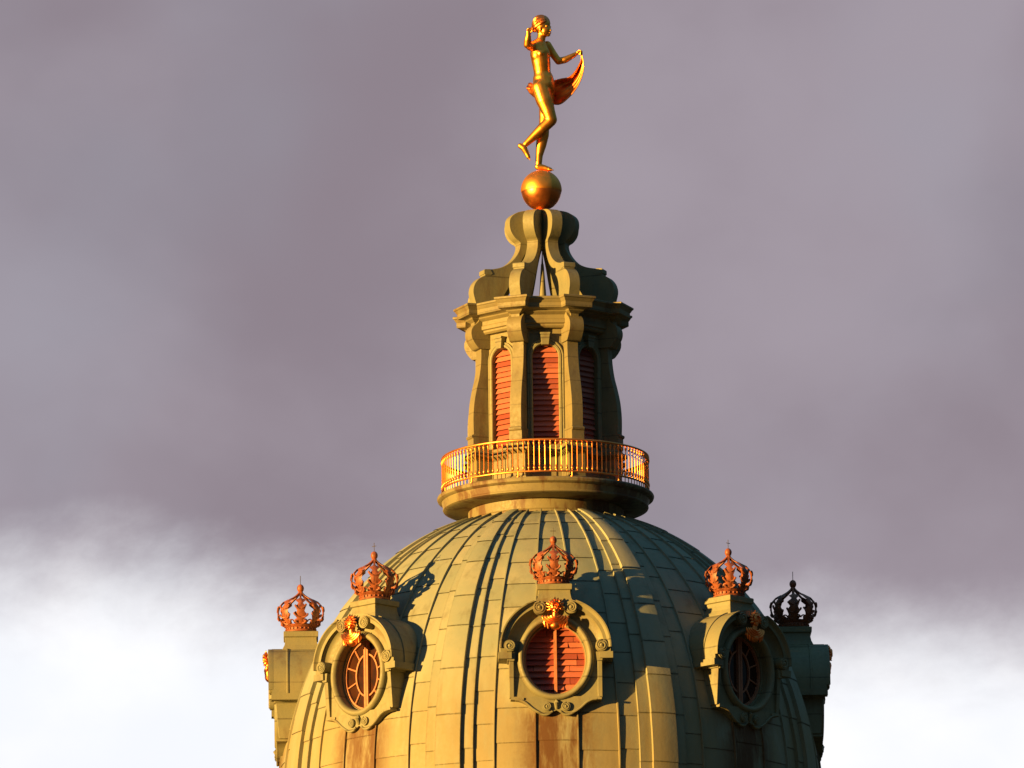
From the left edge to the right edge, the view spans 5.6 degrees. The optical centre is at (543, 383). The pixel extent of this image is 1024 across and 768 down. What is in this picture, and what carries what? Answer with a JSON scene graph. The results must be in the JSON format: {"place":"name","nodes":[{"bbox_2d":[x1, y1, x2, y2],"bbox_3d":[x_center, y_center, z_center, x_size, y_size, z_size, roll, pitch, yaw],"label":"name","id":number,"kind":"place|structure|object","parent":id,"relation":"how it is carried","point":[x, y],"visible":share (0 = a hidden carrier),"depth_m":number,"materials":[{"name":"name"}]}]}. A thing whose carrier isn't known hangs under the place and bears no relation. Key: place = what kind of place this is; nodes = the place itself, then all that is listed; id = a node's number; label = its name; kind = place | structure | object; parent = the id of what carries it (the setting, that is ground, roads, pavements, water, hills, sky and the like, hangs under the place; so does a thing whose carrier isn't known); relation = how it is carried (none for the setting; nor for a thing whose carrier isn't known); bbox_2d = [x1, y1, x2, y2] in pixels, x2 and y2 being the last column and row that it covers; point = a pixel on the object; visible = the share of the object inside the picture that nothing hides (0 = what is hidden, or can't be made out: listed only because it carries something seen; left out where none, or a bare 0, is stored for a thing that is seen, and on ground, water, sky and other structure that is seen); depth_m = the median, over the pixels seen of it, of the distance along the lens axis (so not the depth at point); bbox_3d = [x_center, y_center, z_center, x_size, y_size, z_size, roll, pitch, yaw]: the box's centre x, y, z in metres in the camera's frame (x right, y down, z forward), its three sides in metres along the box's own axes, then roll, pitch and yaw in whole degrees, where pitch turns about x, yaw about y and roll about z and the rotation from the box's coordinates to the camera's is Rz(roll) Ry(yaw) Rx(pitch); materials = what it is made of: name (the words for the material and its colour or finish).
{"place":"outdoors","nodes":[
{"label":"outdoors","id":0,"kind":"place"},
{"bbox_2d":[0,0,1023,767],"label":"sky","id":1,"kind":"structure","parent":0,"point":[241,241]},
{"bbox_2d":[262,476,832,767],"bbox_3d":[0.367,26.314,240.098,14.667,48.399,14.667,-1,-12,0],"label":"domed tower","id":2,"kind":"structure","parent":0,"point":[634,643],"depth_m":239.41,"materials":[{"name":"beige stone"}]},
{"bbox_2d":[277,576,324,630],"bbox_3d":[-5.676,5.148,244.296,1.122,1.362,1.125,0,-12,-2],"label":"crown ornament","id":3,"kind":"object","parent":2,"relation":"on","point":[300,621],"visible":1,"depth_m":243.90,"materials":[{"name":"orange metal"}]},
{"bbox_2d":[350,546,398,599],"bbox_3d":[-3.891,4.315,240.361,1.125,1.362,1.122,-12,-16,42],"label":"crown ornament","id":4,"kind":"object","parent":2,"relation":"on","point":[374,588],"visible":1,"depth_m":239.97,"materials":[{"name":"orange metal"}]},
{"bbox_2d":[453,209,633,482],"bbox_3d":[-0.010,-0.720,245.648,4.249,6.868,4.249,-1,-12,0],"label":"lantern","id":5,"kind":"object","parent":2,"relation":"on","point":[543,365],"visible":0.97,"depth_m":244.47,"materials":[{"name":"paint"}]},
{"bbox_2d":[521,170,561,208],"bbox_3d":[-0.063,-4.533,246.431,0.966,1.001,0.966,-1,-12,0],"label":"golden globe","id":6,"kind":"object","parent":5,"relation":"on","point":[541,189],"visible":1,"depth_m":246.09,"materials":[{"name":"brown metal"}]},
{"bbox_2d":[518,15,583,171],"bbox_3d":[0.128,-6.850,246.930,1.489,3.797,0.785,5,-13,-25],"label":"statue","id":7,"kind":"object","parent":6,"relation":"on","point":[546,91],"visible":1,"depth_m":246.81,"materials":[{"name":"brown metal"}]},
{"bbox_2d":[441,438,649,492],"bbox_3d":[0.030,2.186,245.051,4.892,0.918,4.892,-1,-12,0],"label":"railing","id":8,"kind":"object","parent":2,"relation":"on","point":[447,475],"visible":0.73,"depth_m":243.27,"materials":[{"name":"gold metal"}]},
{"bbox_2d":[529,536,577,583],"bbox_3d":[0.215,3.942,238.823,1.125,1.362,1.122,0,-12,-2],"label":"crown ornament","id":9,"kind":"object","parent":2,"relation":"on","point":[553,576],"visible":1,"depth_m":238.43,"materials":[{"name":"orange metal"}]},
{"bbox_2d":[704,543,752,596],"bbox_3d":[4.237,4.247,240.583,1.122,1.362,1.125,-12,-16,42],"label":"crown ornament","id":10,"kind":"object","parent":2,"relation":"on","point":[726,587],"visible":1,"depth_m":240.20,"materials":[{"name":"orange metal"}]},
{"bbox_2d":[769,572,816,626],"bbox_3d":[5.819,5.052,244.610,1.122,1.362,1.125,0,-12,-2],"label":"crown ornament","id":11,"kind":"object","parent":2,"relation":"on","point":[791,619],"visible":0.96,"depth_m":244.23,"materials":[{"name":"metal"}]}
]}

